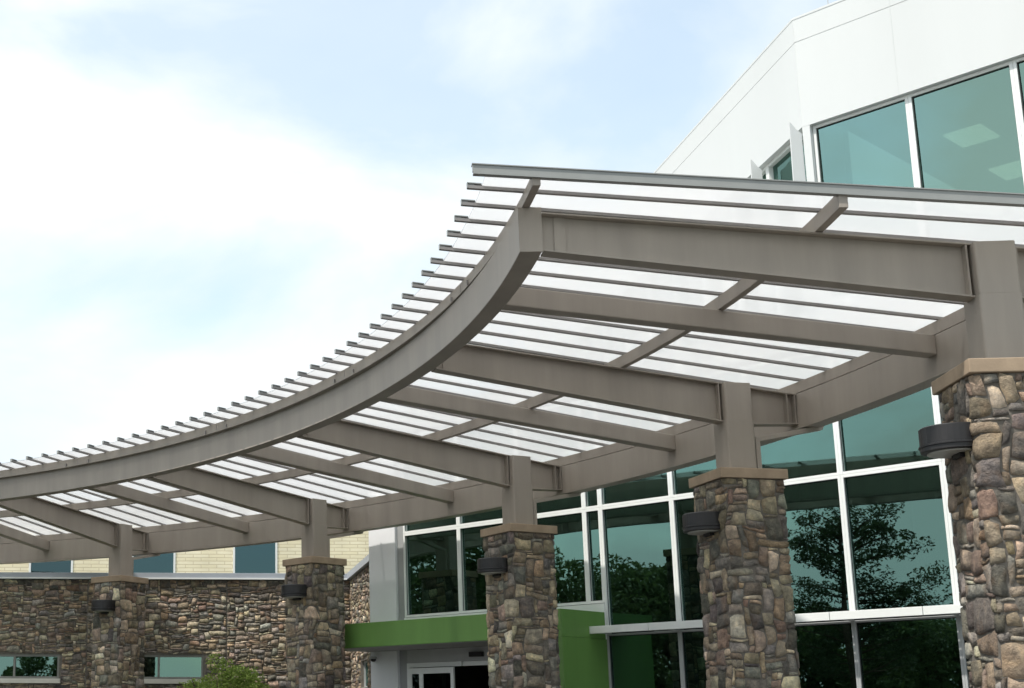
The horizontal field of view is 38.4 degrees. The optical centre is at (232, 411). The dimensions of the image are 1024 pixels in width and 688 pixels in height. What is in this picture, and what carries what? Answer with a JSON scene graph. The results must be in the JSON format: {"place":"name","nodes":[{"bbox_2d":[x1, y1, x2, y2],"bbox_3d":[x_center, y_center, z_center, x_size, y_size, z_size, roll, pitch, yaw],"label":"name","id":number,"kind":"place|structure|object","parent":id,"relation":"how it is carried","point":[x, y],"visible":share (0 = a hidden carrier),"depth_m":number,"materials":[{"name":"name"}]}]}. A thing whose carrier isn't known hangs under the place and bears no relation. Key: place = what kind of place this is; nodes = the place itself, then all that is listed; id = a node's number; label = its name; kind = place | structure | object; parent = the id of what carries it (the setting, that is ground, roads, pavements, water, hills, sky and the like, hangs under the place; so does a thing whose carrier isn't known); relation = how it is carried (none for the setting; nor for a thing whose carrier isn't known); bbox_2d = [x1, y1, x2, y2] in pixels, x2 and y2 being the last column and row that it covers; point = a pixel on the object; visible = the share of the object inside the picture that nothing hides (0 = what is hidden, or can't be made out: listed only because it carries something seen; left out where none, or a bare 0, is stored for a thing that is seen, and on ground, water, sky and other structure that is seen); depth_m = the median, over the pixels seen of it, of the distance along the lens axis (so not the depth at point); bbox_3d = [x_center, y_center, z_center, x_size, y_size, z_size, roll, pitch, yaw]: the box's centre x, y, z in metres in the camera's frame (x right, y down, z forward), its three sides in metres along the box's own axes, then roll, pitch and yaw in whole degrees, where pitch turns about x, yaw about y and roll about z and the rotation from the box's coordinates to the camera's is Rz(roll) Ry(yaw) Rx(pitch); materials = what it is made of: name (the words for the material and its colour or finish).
{"place":"outdoors","nodes":[
{"label":"outdoors","id":0,"kind":"place"},
{"bbox_2d":[0,531,368,573],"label":"brick building","id":1,"kind":"structure","parent":0,"point":[353,550],"depth_m":36.26,"materials":[{"name":"beige brick"}]},
{"bbox_2d":[29,560,72,571],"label":"window","id":2,"kind":"structure","parent":1,"relation":"in","point":[57,566],"depth_m":36.24,"materials":[{"name":"blue glass"}]},
{"bbox_2d":[132,553,175,572],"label":"window","id":3,"kind":"structure","parent":1,"relation":"in","point":[164,563],"depth_m":36.26,"materials":[{"name":"blue glass"}]},
{"bbox_2d":[233,543,276,572],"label":"window","id":4,"kind":"structure","parent":1,"relation":"in","point":[262,558],"depth_m":36.29,"materials":[{"name":"blue glass"}]},
{"bbox_2d":[0,0,836,462],"label":"sky","id":5,"kind":"structure","parent":0,"point":[203,202],"materials":[{"name":"white"}]},
{"label":"ground","id":6,"kind":"structure","parent":0,"visible":0},
{"bbox_2d":[0,572,351,687],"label":"stone wing","id":7,"kind":"structure","parent":6,"relation":"on","point":[193,621],"depth_m":31.51,"materials":[{"name":"stone"}]},
{"bbox_2d":[0,654,59,682],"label":"window","id":8,"kind":"structure","parent":7,"relation":"in","point":[14,668],"depth_m":31.39,"materials":[{"name":"green glass"}]},
{"bbox_2d":[144,655,204,683],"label":"window","id":9,"kind":"structure","parent":7,"relation":"in","point":[158,669],"depth_m":31.39,"materials":[{"name":"green glass"}]},
{"bbox_2d":[347,554,370,687],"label":"stone side wall","id":10,"kind":"structure","parent":6,"relation":"on","point":[358,575],"depth_m":29.79,"materials":[{"name":"stone"}]},
{"bbox_2d":[363,660,368,687],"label":"window","id":11,"kind":"structure","parent":10,"relation":"in","point":[365,662],"depth_m":29.60,"materials":[{"name":"grey metal"}]},
{"bbox_2d":[344,0,1023,687],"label":"glass building","id":12,"kind":"structure","parent":6,"relation":"on","point":[902,92],"depth_m":21.28,"materials":[{"name":"white paint"}]},
{"bbox_2d":[369,656,376,661],"bbox_3d":[2.677,4.725,27.089,0.154,0.102,0.140,11,-16,-39],"label":"security camera","id":13,"kind":"object","parent":12,"relation":"attached to","point":[372,658],"visible":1,"depth_m":27.04,"materials":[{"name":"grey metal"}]},
{"bbox_2d":[403,517,457,533],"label":"window","id":14,"kind":"structure","parent":12,"relation":"in","point":[451,522],"depth_m":26.61,"materials":[{"name":"white metal"}]},
{"bbox_2d":[403,527,460,617],"bbox_3d":[3.727,3.006,26.428,0.126,1.580,1.375,11,-16,-39],"label":"window","id":15,"kind":"structure","parent":12,"relation":"in","point":[431,558],"depth_m":26.45,"materials":[{"name":"green glass"}]},
{"bbox_2d":[407,651,487,687],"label":"sliding door","id":16,"kind":"structure","parent":12,"relation":"in","point":[442,675],"depth_m":25.92,"materials":[{"name":"white metal"}]},
{"bbox_2d":[458,521,502,613],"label":"window","id":17,"kind":"structure","parent":12,"relation":"in","point":[473,590],"depth_m":25.73,"materials":[{"name":"glass"}]},
{"bbox_2d":[458,509,502,526],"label":"window","id":18,"kind":"structure","parent":12,"relation":"in","point":[496,515],"depth_m":25.73,"materials":[{"name":"green glass"}]},
{"bbox_2d":[536,493,583,515],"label":"window","id":19,"kind":"structure","parent":12,"relation":"in","point":[570,504],"depth_m":24.40,"materials":[{"name":"green glass"}]},
{"bbox_2d":[537,510,587,606],"bbox_3d":[5.513,2.552,24.351,0.126,1.580,1.384,11,-16,-39],"label":"window","id":20,"kind":"structure","parent":12,"relation":"in","point":[569,547],"depth_m":24.11,"materials":[{"name":"teal glass"}]},
{"bbox_2d":[583,489,599,509],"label":"window","id":21,"kind":"structure","parent":12,"relation":"in","point":[590,498],"depth_m":23.94,"materials":[{"name":"teal glass"}]},
{"bbox_2d":[584,508,604,603],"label":"window","id":22,"kind":"structure","parent":12,"relation":"in","point":[592,522],"depth_m":23.72,"materials":[{"name":"white metal"}]},
{"bbox_2d":[599,472,670,506],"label":"window","id":23,"kind":"structure","parent":12,"relation":"in","point":[657,487],"depth_m":23.27,"materials":[{"name":"teal glass"}]},
{"bbox_2d":[600,498,678,624],"bbox_3d":[6.604,2.488,23.037,0.126,2.017,1.356,11,-16,-39],"label":"window","id":24,"kind":"structure","parent":12,"relation":"in","point":[639,572],"depth_m":23.06,"materials":[{"name":"teal glass"}]},
{"bbox_2d":[607,630,682,687],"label":"window","id":25,"kind":"structure","parent":12,"relation":"in","point":[638,659],"depth_m":22.70,"materials":[{"name":"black glass"}]},
{"bbox_2d":[671,495,702,620],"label":"window","id":26,"kind":"structure","parent":12,"relation":"in","point":[687,575],"depth_m":22.38,"materials":[{"name":"glass"}]},
{"bbox_2d":[669,459,716,497],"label":"window","id":27,"kind":"structure","parent":12,"relation":"in","point":[679,479],"depth_m":22.61,"materials":[{"name":"teal glass"}]},
{"bbox_2d":[679,629,706,687],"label":"window","id":28,"kind":"structure","parent":12,"relation":"in","point":[693,661],"depth_m":22.05,"materials":[{"name":"glass"}]},
{"bbox_2d":[762,165,767,178],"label":"window","id":29,"kind":"structure","parent":12,"relation":"in","point":[764,171],"depth_m":23.49,"materials":[{"name":"white metal"}]},
{"bbox_2d":[767,132,806,180],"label":"window","id":30,"kind":"structure","parent":12,"relation":"in","point":[780,168],"depth_m":22.90,"materials":[{"name":"teal glass"}]},
{"bbox_2d":[760,422,839,482],"bbox_3d":[8.407,0.124,21.372,0.126,1.887,1.393,11,-16,-39],"label":"window","id":31,"kind":"structure","parent":12,"relation":"in","point":[812,455],"depth_m":21.12,"materials":[{"name":"teal glass"}]},
{"bbox_2d":[783,475,851,613],"bbox_3d":[8.399,2.032,20.948,0.126,2.017,1.393,11,-16,-39],"label":"window","id":32,"kind":"structure","parent":12,"relation":"in","point":[819,569],"depth_m":20.78,"materials":[{"name":"teal glass"}]},
{"bbox_2d":[795,621,858,687],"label":"window","id":33,"kind":"structure","parent":12,"relation":"in","point":[826,650],"depth_m":20.42,"materials":[{"name":"black glass"}]},
{"bbox_2d":[813,95,916,186],"bbox_3d":[9.427,-3.120,21.042,0.126,2.823,1.463,11,-16,-39],"label":"window","id":34,"kind":"structure","parent":12,"relation":"in","point":[873,145],"depth_m":21.15,"materials":[{"name":"teal glass"}]},
{"bbox_2d":[835,387,941,474],"bbox_3d":[9.322,-0.109,20.308,0.126,1.887,1.449,11,-16,-39],"label":"window","id":35,"kind":"structure","parent":12,"relation":"in","point":[885,436],"depth_m":20.22,"materials":[{"name":"teal glass"}]},
{"bbox_2d":[840,461,956,610],"bbox_3d":[9.315,1.799,19.884,0.126,2.017,1.449,11,-16,-39],"label":"window","id":36,"kind":"structure","parent":12,"relation":"in","point":[899,554],"depth_m":19.89,"materials":[{"name":"teal glass"}]},
{"bbox_2d":[853,615,965,687],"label":"window","id":37,"kind":"structure","parent":12,"relation":"in","point":[910,652],"depth_m":19.52,"materials":[{"name":"black glass"}]},
{"bbox_2d":[935,395,944,460],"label":"window","id":38,"kind":"structure","parent":12,"relation":"in","point":[939,418],"depth_m":19.66,"materials":[{"name":"white metal"}]},
{"bbox_2d":[942,461,959,603],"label":"window","id":39,"kind":"structure","parent":12,"relation":"in","point":[950,518],"depth_m":19.28,"materials":[{"name":"white metal"}]},
{"bbox_2d":[958,615,969,687],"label":"window","id":40,"kind":"structure","parent":12,"relation":"in","point":[966,672],"depth_m":18.94,"materials":[{"name":"grey metal"}]},
{"bbox_2d":[908,60,1023,192],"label":"window","id":41,"kind":"structure","parent":12,"relation":"in","point":[966,130],"depth_m":20.03,"materials":[{"name":"teal glass"}]},
{"bbox_2d":[1012,57,1023,150],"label":"window","id":42,"kind":"structure","parent":12,"relation":"in","point":[1018,64],"depth_m":19.56,"materials":[{"name":"white metal"}]},
{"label":"pavement","id":43,"kind":"structure","parent":0,"visible":0},
{"bbox_2d":[91,575,148,687],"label":"stone pier","id":44,"kind":"structure","parent":43,"relation":"on","point":[119,643],"depth_m":29.09,"materials":[{"name":"stone"}]},
{"bbox_2d":[91,600,114,613],"bbox_3d":[-2.707,4.000,29.078,0.554,0.265,0.347,-10,-16,38],"label":"wall lamp","id":45,"kind":"object","parent":44,"relation":"attached to","point":[104,606],"visible":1,"depth_m":28.95,"materials":[{"name":"brown metal"}]},
{"bbox_2d":[177,653,269,687],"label":"shrub","id":46,"kind":"object","parent":43,"relation":"on","point":[232,673],"visible":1,"depth_m":29.54,"materials":[{"name":"green plant"}]},
{"bbox_2d":[282,556,346,687],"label":"stone pier","id":47,"kind":"structure","parent":43,"relation":"on","point":[314,636],"depth_m":25.70,"materials":[{"name":"stone"}]},
{"bbox_2d":[281,584,306,599],"bbox_3d":[1.062,3.286,25.798,0.347,0.265,0.554,9,-16,-36],"label":"wall lamp","id":48,"kind":"object","parent":47,"relation":"attached to","point":[294,591],"visible":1,"depth_m":25.64,"materials":[{"name":"brown metal"}]},
{"bbox_2d":[480,523,560,687],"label":"stone pier","id":49,"kind":"structure","parent":43,"relation":"on","point":[522,621],"depth_m":21.43,"materials":[{"name":"stone"}]},
{"bbox_2d":[477,557,507,576],"bbox_3d":[3.907,2.379,21.665,0.347,0.265,0.554,5,-14,-22],"label":"wall lamp","id":50,"kind":"object","parent":49,"relation":"attached to","point":[495,566],"visible":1,"depth_m":21.48,"materials":[{"name":"brown metal"}]},
{"bbox_2d":[689,467,800,687],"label":"stone pier","id":51,"kind":"structure","parent":43,"relation":"on","point":[747,605],"depth_m":16.68,"materials":[{"name":"stone"}]},
{"bbox_2d":[682,511,719,536],"bbox_3d":[5.582,1.365,17.067,0.347,0.265,0.554,2,-13,-8],"label":"wall lamp","id":52,"kind":"object","parent":51,"relation":"attached to","point":[705,523],"visible":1,"depth_m":16.88,"materials":[{"name":"brown metal"}]},
{"bbox_2d":[931,357,1023,687],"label":"stone pier","id":53,"kind":"structure","parent":43,"relation":"on","point":[985,474],"depth_m":11.73,"materials":[{"name":"stone"}]},
{"bbox_2d":[0,163,1023,575],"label":"entrance canopy","id":54,"kind":"object","parent":53,"relation":"on","point":[548,333],"visible":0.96,"depth_m":16.95,"materials":[{"name":"beige metal"}]},
{"bbox_2d":[918,422,972,459],"bbox_3d":[6.050,0.273,12.139,0.347,0.265,0.554,-1,-13,6],"label":"wall lamp","id":55,"kind":"object","parent":53,"relation":"attached to","point":[953,440],"visible":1,"depth_m":11.96,"materials":[{"name":"brown metal"}]}
]}

